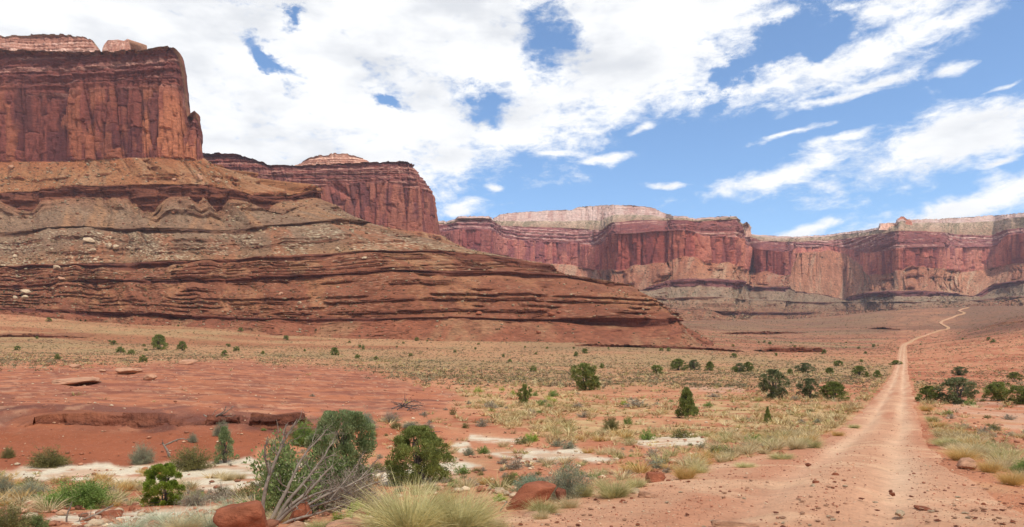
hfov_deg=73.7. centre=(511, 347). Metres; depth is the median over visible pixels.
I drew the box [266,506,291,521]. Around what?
bunchgrass
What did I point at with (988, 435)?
grass tuft
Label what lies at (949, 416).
shrub
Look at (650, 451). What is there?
shrub
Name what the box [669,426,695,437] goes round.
shrub
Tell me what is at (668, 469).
shrub
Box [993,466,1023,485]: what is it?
bunchgrass
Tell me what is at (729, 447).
grass tuft
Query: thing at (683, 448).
grass tuft
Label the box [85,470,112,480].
grass tuft
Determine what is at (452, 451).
grass tuft
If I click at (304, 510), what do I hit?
boulder
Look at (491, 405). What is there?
shrub
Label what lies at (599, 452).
grass tuft
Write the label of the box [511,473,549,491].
shrub
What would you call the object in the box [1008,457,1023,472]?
shrub
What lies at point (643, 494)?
rock
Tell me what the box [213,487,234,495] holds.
shrub
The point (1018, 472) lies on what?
bunchgrass
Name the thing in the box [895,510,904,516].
rock
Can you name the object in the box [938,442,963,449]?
grass tuft
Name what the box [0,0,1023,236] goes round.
sky
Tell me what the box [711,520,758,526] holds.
rock
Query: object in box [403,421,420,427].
shrub
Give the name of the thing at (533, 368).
juniper
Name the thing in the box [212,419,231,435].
shrub
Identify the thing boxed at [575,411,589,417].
shrub
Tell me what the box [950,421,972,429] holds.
grass tuft
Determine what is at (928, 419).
bunchgrass
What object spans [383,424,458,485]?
juniper
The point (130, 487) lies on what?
grass tuft
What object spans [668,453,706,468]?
grass tuft
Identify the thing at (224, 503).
bunchgrass
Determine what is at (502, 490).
rock
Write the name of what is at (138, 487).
grass tuft
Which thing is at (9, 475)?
grass tuft
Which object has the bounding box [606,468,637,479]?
grass tuft
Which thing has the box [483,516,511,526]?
bunchgrass
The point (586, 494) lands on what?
bunchgrass
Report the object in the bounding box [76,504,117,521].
dead branch
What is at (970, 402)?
shrub
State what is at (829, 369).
juniper
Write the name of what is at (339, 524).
rock
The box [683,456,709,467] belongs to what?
grass tuft
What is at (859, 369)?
juniper
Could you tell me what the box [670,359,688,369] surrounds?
juniper
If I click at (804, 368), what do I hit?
juniper
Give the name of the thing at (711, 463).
grass tuft
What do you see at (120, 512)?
rock
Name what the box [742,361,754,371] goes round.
juniper
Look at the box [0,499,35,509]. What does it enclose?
grass tuft
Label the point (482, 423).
shrub
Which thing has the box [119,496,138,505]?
grass tuft
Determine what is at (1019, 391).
juniper
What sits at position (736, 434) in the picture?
grass tuft
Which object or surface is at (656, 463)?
shrub
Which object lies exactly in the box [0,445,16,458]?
shrub
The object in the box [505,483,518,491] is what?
grass tuft
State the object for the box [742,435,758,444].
grass tuft
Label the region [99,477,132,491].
grass tuft
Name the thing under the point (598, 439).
grass tuft
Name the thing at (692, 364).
juniper
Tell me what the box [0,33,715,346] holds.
butte
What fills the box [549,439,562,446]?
shrub
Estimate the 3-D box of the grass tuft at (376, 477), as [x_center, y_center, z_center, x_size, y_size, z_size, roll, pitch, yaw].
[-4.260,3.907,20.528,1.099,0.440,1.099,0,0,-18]
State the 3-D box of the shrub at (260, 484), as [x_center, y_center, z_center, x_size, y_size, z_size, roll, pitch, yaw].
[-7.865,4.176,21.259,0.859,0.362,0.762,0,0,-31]
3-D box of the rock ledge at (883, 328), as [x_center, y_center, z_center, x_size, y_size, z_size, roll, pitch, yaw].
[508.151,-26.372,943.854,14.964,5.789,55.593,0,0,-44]
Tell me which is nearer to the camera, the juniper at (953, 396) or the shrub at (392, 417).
the shrub at (392, 417)
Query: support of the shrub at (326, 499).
on the ground at (100, 446)
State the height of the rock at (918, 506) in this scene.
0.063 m
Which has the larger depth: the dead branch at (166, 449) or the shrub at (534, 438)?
the shrub at (534, 438)
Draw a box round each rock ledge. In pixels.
[0,333,95,337]
[6,409,315,429]
[574,343,742,351]
[721,331,802,334]
[757,347,823,351]
[861,327,899,329]
[979,321,1023,328]
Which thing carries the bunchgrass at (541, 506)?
on the ground at (100, 446)
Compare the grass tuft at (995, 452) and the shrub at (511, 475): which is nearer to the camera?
the shrub at (511, 475)
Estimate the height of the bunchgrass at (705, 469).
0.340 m
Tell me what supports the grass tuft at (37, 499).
on the ground at (100, 446)
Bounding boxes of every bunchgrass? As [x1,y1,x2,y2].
[94,508,164,526]
[119,506,214,526]
[131,506,184,521]
[159,510,211,526]
[164,498,221,526]
[206,494,250,511]
[213,471,236,480]
[234,473,248,478]
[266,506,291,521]
[303,517,332,526]
[319,465,497,526]
[392,474,534,526]
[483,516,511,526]
[512,495,565,513]
[526,508,552,519]
[556,494,582,508]
[571,478,595,497]
[585,475,642,499]
[622,474,651,487]
[666,460,710,479]
[684,462,712,472]
[729,461,760,467]
[766,451,799,459]
[781,436,813,449]
[796,436,828,447]
[829,429,844,435]
[845,424,863,428]
[915,404,935,411]
[922,435,965,445]
[924,415,942,421]
[930,426,960,432]
[937,443,987,460]
[948,439,996,455]
[968,457,1008,472]
[982,457,1014,471]
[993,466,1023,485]
[1004,466,1023,478]
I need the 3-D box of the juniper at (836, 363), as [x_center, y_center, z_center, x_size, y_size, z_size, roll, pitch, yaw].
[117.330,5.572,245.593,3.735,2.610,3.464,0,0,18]
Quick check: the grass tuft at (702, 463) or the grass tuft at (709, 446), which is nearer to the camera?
the grass tuft at (702, 463)
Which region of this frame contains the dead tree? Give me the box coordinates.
[261,406,403,523]
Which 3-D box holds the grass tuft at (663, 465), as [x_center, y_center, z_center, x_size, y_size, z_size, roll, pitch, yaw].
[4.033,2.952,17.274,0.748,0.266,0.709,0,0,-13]
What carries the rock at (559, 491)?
on the ground at (100, 446)
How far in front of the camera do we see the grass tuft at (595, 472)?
16.50 m
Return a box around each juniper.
[115,346,125,352]
[138,355,147,361]
[139,462,185,506]
[151,334,167,349]
[176,341,186,350]
[211,426,239,462]
[303,409,377,483]
[330,347,339,354]
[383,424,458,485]
[516,384,532,403]
[529,365,537,371]
[570,363,600,390]
[651,365,664,373]
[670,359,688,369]
[675,387,700,417]
[688,360,700,369]
[704,361,714,370]
[735,363,744,371]
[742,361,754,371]
[758,369,789,398]
[763,406,771,422]
[794,363,815,372]
[795,378,823,398]
[818,381,848,400]
[825,367,834,373]
[833,360,843,365]
[850,365,865,374]
[873,370,881,377]
[887,360,902,364]
[915,385,943,401]
[934,377,979,403]
[950,366,968,375]
[982,381,1014,400]
[1002,385,1023,404]
[1005,372,1023,379]
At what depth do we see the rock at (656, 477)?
12.85 m
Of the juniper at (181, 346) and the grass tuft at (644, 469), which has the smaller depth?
the grass tuft at (644, 469)
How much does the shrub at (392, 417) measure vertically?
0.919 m
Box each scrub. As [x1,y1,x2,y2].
[0,157,1023,345]
[0,306,1023,465]
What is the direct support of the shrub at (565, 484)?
on the ground at (100, 446)
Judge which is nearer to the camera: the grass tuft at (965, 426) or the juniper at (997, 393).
the grass tuft at (965, 426)
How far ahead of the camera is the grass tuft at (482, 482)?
17.65 m
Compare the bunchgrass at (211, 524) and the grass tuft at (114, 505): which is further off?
the grass tuft at (114, 505)
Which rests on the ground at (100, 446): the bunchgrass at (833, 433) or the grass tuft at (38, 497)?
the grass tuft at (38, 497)
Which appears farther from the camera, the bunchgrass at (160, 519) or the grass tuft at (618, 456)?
the grass tuft at (618, 456)
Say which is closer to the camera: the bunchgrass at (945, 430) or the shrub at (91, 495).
the shrub at (91, 495)
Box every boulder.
[20,289,30,292]
[82,237,94,242]
[213,500,267,526]
[289,499,311,522]
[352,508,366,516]
[506,481,555,509]
[956,457,977,469]
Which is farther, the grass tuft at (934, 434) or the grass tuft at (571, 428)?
the grass tuft at (571, 428)
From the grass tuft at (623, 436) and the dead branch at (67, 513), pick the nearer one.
the dead branch at (67, 513)
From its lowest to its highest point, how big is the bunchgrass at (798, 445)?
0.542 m
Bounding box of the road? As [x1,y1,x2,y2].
[485,307,1023,526]
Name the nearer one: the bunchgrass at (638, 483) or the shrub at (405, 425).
the bunchgrass at (638, 483)
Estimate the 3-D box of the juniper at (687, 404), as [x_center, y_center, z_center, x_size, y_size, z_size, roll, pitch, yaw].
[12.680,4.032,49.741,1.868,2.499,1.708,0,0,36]
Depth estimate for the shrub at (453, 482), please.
17.26 m
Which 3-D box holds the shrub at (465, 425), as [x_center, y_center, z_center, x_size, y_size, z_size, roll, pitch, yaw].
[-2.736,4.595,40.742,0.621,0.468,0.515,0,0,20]
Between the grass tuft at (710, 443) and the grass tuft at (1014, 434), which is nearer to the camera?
the grass tuft at (710, 443)
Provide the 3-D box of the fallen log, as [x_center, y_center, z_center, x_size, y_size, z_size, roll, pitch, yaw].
[-15.598,3.525,36.438,1.607,0.885,0.726,0,0,-28]
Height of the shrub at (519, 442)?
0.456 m
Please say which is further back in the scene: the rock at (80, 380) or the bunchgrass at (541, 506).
the rock at (80, 380)
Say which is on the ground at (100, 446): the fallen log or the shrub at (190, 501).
the shrub at (190, 501)
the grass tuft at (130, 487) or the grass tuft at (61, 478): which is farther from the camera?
the grass tuft at (61, 478)
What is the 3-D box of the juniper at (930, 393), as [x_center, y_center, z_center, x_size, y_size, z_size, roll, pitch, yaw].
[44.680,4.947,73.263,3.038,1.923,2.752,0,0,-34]
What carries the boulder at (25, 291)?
on the butte
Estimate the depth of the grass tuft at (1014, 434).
34.20 m
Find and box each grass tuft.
[0,486,23,499]
[0,496,19,503]
[0,498,16,505]
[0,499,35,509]
[1,471,19,479]
[1,477,24,484]
[5,486,36,501]
[6,489,47,503]
[15,476,53,487]
[20,494,78,512]
[23,489,51,503]
[25,493,50,507]
[44,472,70,482]
[50,481,75,492]
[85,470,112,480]
[90,471,118,482]
[97,489,131,506]
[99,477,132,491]
[104,477,137,486]
[105,501,122,506]
[115,477,140,490]
[116,489,133,499]
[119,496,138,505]
[132,480,149,490]
[177,475,202,489]
[229,483,251,495]
[229,489,259,503]
[365,472,384,484]
[397,475,435,494]
[444,447,459,453]
[452,470,480,487]
[472,474,494,484]
[481,473,515,490]
[496,440,514,446]
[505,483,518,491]
[537,456,559,465]
[547,427,565,434]
[554,453,580,464]
[563,425,577,431]
[569,434,585,440]
[579,447,593,452]
[585,468,605,475]
[587,472,614,485]
[588,464,613,474]
[592,435,606,441]
[594,447,610,454]
[602,443,622,454]
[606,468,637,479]
[607,450,623,458]
[611,449,625,453]
[616,429,634,437]
[617,461,642,471]
[619,458,660,473]
[620,438,637,445]
[622,434,639,443]
[646,450,676,463]
[654,444,672,452]
[657,462,676,469]
[664,446,680,455]
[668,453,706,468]
[676,450,712,456]
[677,445,695,451]
[677,451,704,462]
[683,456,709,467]
[684,459,714,467]
[686,447,715,460]
[693,430,714,436]
[695,456,714,464]
[698,446,722,457]
[703,439,727,448]
[706,442,731,448]
[711,436,736,442]
[713,450,733,462]
[717,427,735,433]
[722,441,742,454]
[732,429,752,439]
[732,446,760,454]
[740,439,764,446]
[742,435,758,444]
[750,431,777,443]
[754,445,774,453]
[765,439,789,449]
[773,428,791,436]
[790,429,809,435]
[796,433,817,439]
[927,429,946,436]
[929,420,949,427]
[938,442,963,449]
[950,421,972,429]
[955,436,980,443]
[958,438,990,445]
[967,434,990,443]
[974,444,1010,454]
[976,446,1019,462]
[979,428,997,437]
[987,452,1020,466]
[996,443,1023,456]
[1007,430,1023,436]
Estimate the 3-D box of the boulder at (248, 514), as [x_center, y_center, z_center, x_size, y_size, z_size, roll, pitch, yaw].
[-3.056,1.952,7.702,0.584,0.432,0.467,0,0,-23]
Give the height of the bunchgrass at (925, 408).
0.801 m
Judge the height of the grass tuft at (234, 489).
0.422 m
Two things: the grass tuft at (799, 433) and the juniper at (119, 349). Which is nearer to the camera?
the grass tuft at (799, 433)
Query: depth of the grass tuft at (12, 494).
18.52 m
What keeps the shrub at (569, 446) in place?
on the ground at (100, 446)
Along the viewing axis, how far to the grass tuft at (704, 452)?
20.41 m
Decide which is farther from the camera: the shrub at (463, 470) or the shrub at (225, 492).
the shrub at (463, 470)
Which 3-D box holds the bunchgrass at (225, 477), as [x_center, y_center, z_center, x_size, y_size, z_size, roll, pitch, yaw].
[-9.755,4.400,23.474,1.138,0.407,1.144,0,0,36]
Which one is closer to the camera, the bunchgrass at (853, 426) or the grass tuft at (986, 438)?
the grass tuft at (986, 438)
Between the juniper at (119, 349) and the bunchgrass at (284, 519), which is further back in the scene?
the juniper at (119, 349)
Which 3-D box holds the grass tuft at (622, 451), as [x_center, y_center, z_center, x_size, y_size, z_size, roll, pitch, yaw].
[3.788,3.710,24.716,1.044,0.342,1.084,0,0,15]
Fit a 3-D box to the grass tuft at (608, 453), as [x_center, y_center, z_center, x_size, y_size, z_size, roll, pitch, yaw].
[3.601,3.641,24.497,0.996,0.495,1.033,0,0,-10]
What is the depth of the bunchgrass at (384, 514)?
7.68 m
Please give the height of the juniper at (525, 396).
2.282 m
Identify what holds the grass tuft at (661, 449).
on the ground at (100, 446)
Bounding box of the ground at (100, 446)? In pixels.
[0,305,1023,526]
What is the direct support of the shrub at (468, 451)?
on the ground at (100, 446)
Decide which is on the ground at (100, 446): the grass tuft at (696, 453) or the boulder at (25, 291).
the grass tuft at (696, 453)
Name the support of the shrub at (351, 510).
on the ground at (100, 446)
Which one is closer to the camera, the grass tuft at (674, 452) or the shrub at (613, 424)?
the grass tuft at (674, 452)
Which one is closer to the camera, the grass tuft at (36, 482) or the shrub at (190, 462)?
the grass tuft at (36, 482)
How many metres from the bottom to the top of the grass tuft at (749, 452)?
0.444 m
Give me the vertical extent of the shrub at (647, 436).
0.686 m
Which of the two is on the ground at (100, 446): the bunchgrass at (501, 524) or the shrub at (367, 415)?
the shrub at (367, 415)
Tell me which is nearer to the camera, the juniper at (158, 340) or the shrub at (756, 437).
the shrub at (756, 437)
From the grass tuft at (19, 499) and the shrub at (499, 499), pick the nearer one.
the shrub at (499, 499)
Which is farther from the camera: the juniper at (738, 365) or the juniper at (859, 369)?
the juniper at (738, 365)
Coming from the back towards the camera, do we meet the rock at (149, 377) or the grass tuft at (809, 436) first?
the rock at (149, 377)
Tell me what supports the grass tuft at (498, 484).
on the ground at (100, 446)
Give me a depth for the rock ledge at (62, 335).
407.79 m
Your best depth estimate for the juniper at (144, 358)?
185.71 m
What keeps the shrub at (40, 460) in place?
on the ground at (100, 446)
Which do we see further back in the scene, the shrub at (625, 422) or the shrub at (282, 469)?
the shrub at (625, 422)
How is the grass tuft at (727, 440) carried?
on the ground at (100, 446)
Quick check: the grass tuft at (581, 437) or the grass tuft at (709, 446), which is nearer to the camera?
the grass tuft at (709, 446)
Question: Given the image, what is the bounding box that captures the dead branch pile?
[391,395,423,411]
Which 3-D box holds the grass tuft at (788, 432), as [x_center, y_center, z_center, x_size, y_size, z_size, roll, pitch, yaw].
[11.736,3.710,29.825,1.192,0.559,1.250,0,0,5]
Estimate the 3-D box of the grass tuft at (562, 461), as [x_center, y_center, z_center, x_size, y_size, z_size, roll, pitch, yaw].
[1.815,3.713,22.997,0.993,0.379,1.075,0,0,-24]
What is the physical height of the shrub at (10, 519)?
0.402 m
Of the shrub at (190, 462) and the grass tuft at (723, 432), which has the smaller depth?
the shrub at (190, 462)
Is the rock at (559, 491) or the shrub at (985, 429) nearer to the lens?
the rock at (559, 491)
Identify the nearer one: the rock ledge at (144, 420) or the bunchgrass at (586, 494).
the bunchgrass at (586, 494)
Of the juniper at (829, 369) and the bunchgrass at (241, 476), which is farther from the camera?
the juniper at (829, 369)
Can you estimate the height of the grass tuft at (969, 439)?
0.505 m
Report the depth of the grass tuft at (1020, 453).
22.49 m
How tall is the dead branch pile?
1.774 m
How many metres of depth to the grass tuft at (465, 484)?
16.18 m
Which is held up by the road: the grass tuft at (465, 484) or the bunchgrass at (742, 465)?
the bunchgrass at (742, 465)
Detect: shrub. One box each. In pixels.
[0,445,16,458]
[0,471,15,495]
[0,498,38,526]
[7,479,51,497]
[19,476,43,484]
[23,443,74,467]
[24,513,50,526]
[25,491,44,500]
[35,473,121,509]
[127,439,158,464]
[163,444,218,471]
[174,486,215,506]
[187,432,198,442]
[207,488,236,502]
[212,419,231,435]
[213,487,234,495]
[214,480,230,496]
[226,489,237,498]
[232,482,259,499]
[236,428,330,516]
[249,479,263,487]
[288,417,314,445]
[292,481,346,512]
[309,448,369,507]
[316,460,395,512]
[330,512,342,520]
[342,499,366,518]
[361,408,373,426]
[370,463,385,472]
[379,409,403,421]
[390,421,402,428]
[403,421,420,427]
[422,422,435,428]
[447,477,463,487]
[453,465,470,475]
[462,422,469,427]
[462,445,474,455]
[475,418,489,426]
[477,445,489,454]
[481,401,497,407]
[492,493,507,500]
[496,459,508,463]
[502,471,516,485]
[504,458,525,469]
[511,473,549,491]
[512,435,529,443]
[517,474,530,481]
[522,433,539,441]
[544,455,593,499]
[548,390,558,396]
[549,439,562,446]
[557,440,577,448]
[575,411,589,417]
[600,413,620,430]
[623,397,652,406]
[623,416,632,424]
[639,427,656,439]
[644,447,659,455]
[646,456,668,468]
[662,466,671,472]
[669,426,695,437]
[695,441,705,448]
[702,402,713,406]
[705,393,721,396]
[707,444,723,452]
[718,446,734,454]
[743,432,761,442]
[946,413,956,418]
[963,397,975,405]
[976,426,989,431]
[990,424,1002,430]
[999,414,1017,419]
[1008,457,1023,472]
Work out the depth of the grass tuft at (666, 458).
19.24 m
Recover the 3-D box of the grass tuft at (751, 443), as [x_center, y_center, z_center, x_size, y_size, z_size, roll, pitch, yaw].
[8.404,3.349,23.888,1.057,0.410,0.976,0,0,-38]
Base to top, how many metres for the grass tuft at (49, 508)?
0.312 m
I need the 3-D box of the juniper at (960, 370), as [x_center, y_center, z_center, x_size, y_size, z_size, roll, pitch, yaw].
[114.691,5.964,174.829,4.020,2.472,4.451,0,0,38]
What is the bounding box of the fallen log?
[203,406,234,416]
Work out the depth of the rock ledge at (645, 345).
417.96 m
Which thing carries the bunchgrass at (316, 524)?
on the ground at (100, 446)
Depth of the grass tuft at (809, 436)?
27.95 m
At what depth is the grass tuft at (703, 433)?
32.63 m
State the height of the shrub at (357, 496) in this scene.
0.992 m
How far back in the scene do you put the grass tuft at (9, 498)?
13.65 m
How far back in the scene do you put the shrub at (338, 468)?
12.13 m
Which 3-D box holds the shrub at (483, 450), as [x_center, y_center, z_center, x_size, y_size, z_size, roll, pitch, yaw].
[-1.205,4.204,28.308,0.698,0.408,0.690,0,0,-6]
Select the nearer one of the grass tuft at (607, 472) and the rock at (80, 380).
the grass tuft at (607, 472)
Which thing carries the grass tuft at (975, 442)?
on the ground at (100, 446)
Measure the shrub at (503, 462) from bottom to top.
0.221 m
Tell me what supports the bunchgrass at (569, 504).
on the ground at (100, 446)
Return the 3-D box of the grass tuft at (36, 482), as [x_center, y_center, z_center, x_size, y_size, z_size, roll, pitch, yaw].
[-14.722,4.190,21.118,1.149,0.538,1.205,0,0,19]
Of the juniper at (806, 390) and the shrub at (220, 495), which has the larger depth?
the juniper at (806, 390)
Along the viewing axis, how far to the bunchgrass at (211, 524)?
7.99 m
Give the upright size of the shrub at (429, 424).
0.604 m
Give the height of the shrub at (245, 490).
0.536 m
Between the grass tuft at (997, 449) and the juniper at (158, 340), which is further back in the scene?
the juniper at (158, 340)
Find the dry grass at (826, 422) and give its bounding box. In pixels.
[0,316,1023,505]
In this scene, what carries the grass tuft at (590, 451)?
on the ground at (100, 446)
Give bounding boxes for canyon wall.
[438,205,1023,320]
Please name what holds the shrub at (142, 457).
on the ground at (100, 446)
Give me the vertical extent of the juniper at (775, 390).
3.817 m
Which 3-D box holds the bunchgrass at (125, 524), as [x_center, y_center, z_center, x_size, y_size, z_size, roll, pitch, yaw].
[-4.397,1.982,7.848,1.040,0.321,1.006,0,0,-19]
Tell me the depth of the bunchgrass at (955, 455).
19.13 m
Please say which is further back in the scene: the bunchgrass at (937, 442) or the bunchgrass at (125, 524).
the bunchgrass at (937, 442)
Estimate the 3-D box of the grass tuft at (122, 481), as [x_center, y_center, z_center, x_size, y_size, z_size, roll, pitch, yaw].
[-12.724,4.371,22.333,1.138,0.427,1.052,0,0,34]
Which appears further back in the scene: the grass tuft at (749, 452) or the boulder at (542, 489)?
the grass tuft at (749, 452)
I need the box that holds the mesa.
[203,152,464,247]
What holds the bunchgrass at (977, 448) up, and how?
on the ground at (100, 446)
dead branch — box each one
[63,502,71,521]
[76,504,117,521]
[162,438,193,456]
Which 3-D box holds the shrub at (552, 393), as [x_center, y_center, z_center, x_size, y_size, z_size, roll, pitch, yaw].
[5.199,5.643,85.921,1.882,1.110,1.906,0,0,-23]
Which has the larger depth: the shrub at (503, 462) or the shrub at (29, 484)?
the shrub at (503, 462)
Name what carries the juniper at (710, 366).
on the ground at (100, 446)
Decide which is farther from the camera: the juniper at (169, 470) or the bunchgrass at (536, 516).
the juniper at (169, 470)
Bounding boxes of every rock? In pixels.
[51,377,101,384]
[69,364,81,367]
[101,509,123,516]
[115,368,137,373]
[143,375,156,380]
[178,359,197,364]
[286,522,305,526]
[326,519,366,526]
[494,487,505,493]
[523,511,537,516]
[555,487,565,500]
[638,490,657,497]
[645,472,665,482]
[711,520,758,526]
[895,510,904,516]
[913,505,931,510]
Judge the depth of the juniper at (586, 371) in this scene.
101.73 m
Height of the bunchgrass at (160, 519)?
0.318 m
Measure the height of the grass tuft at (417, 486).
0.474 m
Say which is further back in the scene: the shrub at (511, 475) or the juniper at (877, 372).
the juniper at (877, 372)
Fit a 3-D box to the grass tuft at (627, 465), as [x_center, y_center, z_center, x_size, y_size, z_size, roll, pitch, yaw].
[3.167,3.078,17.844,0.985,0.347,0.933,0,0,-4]
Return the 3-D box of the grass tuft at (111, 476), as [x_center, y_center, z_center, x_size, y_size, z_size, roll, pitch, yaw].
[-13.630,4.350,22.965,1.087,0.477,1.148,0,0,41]
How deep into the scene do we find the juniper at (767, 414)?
42.84 m
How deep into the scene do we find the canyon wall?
1861.56 m
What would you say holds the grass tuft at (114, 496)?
on the ground at (100, 446)
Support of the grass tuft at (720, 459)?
on the ground at (100, 446)
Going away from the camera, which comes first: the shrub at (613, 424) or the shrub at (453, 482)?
the shrub at (453, 482)
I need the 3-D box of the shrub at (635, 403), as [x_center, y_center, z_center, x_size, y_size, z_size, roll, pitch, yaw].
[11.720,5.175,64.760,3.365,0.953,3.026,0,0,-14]
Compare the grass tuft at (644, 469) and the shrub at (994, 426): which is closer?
the grass tuft at (644, 469)
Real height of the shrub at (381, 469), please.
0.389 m
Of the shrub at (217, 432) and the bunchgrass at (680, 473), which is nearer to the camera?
the bunchgrass at (680, 473)
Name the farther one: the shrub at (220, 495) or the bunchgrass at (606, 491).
the shrub at (220, 495)
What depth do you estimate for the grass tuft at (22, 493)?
18.73 m
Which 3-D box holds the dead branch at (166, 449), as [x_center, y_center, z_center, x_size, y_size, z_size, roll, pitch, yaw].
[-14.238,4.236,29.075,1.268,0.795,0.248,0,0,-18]
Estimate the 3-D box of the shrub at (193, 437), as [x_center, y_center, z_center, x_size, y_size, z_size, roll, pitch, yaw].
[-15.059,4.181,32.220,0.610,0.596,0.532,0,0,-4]
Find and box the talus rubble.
[0,157,1022,346]
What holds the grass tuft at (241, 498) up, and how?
on the ground at (100, 446)
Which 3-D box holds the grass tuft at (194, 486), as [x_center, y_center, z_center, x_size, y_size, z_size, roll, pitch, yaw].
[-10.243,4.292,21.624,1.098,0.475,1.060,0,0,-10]
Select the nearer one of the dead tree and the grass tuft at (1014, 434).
the dead tree
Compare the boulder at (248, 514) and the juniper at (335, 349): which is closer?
the boulder at (248, 514)
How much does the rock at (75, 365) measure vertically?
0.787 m
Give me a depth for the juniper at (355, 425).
19.21 m
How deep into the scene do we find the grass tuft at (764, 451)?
21.27 m
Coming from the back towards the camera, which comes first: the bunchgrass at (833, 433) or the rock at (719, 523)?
the bunchgrass at (833, 433)
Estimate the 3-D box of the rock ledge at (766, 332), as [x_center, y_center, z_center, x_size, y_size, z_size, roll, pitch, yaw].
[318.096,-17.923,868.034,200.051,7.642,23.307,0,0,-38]
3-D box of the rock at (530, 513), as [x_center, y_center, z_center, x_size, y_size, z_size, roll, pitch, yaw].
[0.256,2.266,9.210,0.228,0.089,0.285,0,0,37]
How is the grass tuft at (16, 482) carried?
on the ground at (100, 446)
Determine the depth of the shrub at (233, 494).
18.96 m
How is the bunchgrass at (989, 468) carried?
on the ground at (100, 446)
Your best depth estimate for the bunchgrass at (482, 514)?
7.74 m
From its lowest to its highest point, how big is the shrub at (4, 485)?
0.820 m
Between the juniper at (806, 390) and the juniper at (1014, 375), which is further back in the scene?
the juniper at (1014, 375)
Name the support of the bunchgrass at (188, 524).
on the ground at (100, 446)
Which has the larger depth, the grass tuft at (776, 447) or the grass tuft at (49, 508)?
the grass tuft at (776, 447)
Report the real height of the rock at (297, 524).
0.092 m
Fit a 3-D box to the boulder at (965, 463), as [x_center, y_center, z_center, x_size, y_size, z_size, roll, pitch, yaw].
[10.878,2.799,16.283,0.554,0.315,0.443,-12,4,-17]
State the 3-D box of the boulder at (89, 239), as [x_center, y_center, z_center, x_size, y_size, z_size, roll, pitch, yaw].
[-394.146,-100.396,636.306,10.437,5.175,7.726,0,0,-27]
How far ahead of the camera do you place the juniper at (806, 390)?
79.44 m
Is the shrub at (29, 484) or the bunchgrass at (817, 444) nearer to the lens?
the shrub at (29, 484)
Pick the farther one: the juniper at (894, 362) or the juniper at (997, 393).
the juniper at (894, 362)
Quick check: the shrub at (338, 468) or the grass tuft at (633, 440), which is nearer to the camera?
the shrub at (338, 468)
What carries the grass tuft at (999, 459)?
on the ground at (100, 446)
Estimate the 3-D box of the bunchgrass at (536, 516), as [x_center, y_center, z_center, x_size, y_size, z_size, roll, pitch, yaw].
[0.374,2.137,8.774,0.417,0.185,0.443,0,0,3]
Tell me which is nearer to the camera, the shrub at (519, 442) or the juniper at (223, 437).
the juniper at (223, 437)
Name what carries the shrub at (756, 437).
on the ground at (100, 446)
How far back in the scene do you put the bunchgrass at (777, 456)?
18.69 m
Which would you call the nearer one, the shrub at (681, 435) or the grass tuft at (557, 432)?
the shrub at (681, 435)
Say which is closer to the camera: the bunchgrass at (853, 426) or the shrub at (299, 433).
the shrub at (299, 433)
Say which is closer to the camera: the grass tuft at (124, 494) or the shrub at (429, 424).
the grass tuft at (124, 494)
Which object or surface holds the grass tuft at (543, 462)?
on the ground at (100, 446)
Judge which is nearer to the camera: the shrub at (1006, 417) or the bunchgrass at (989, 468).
the bunchgrass at (989, 468)
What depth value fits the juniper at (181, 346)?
321.56 m
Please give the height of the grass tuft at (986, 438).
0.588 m
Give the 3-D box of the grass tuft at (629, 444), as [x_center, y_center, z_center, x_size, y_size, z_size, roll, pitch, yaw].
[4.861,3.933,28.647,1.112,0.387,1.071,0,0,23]
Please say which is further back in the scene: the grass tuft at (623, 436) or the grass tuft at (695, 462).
the grass tuft at (623, 436)
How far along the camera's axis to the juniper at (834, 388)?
75.77 m
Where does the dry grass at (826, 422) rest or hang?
on the ground at (100, 446)
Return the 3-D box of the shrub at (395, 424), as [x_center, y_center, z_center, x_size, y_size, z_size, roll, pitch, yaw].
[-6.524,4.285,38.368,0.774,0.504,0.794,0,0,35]
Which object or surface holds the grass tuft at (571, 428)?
on the ground at (100, 446)
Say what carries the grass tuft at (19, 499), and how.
on the ground at (100, 446)
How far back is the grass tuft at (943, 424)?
39.35 m
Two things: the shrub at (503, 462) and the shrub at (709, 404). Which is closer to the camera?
the shrub at (503, 462)
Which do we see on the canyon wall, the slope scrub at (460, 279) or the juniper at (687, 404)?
the slope scrub at (460, 279)
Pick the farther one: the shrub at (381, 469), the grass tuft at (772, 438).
the grass tuft at (772, 438)
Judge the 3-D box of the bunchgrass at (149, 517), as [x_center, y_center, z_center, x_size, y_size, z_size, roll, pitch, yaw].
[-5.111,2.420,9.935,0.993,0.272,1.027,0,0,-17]
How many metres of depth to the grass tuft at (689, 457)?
18.64 m
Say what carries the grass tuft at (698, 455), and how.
on the ground at (100, 446)
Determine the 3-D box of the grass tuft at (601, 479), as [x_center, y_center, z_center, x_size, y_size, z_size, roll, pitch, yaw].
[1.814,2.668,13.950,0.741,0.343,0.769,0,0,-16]
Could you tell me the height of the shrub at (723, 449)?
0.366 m
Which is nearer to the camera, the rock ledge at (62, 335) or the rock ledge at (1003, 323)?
the rock ledge at (62, 335)

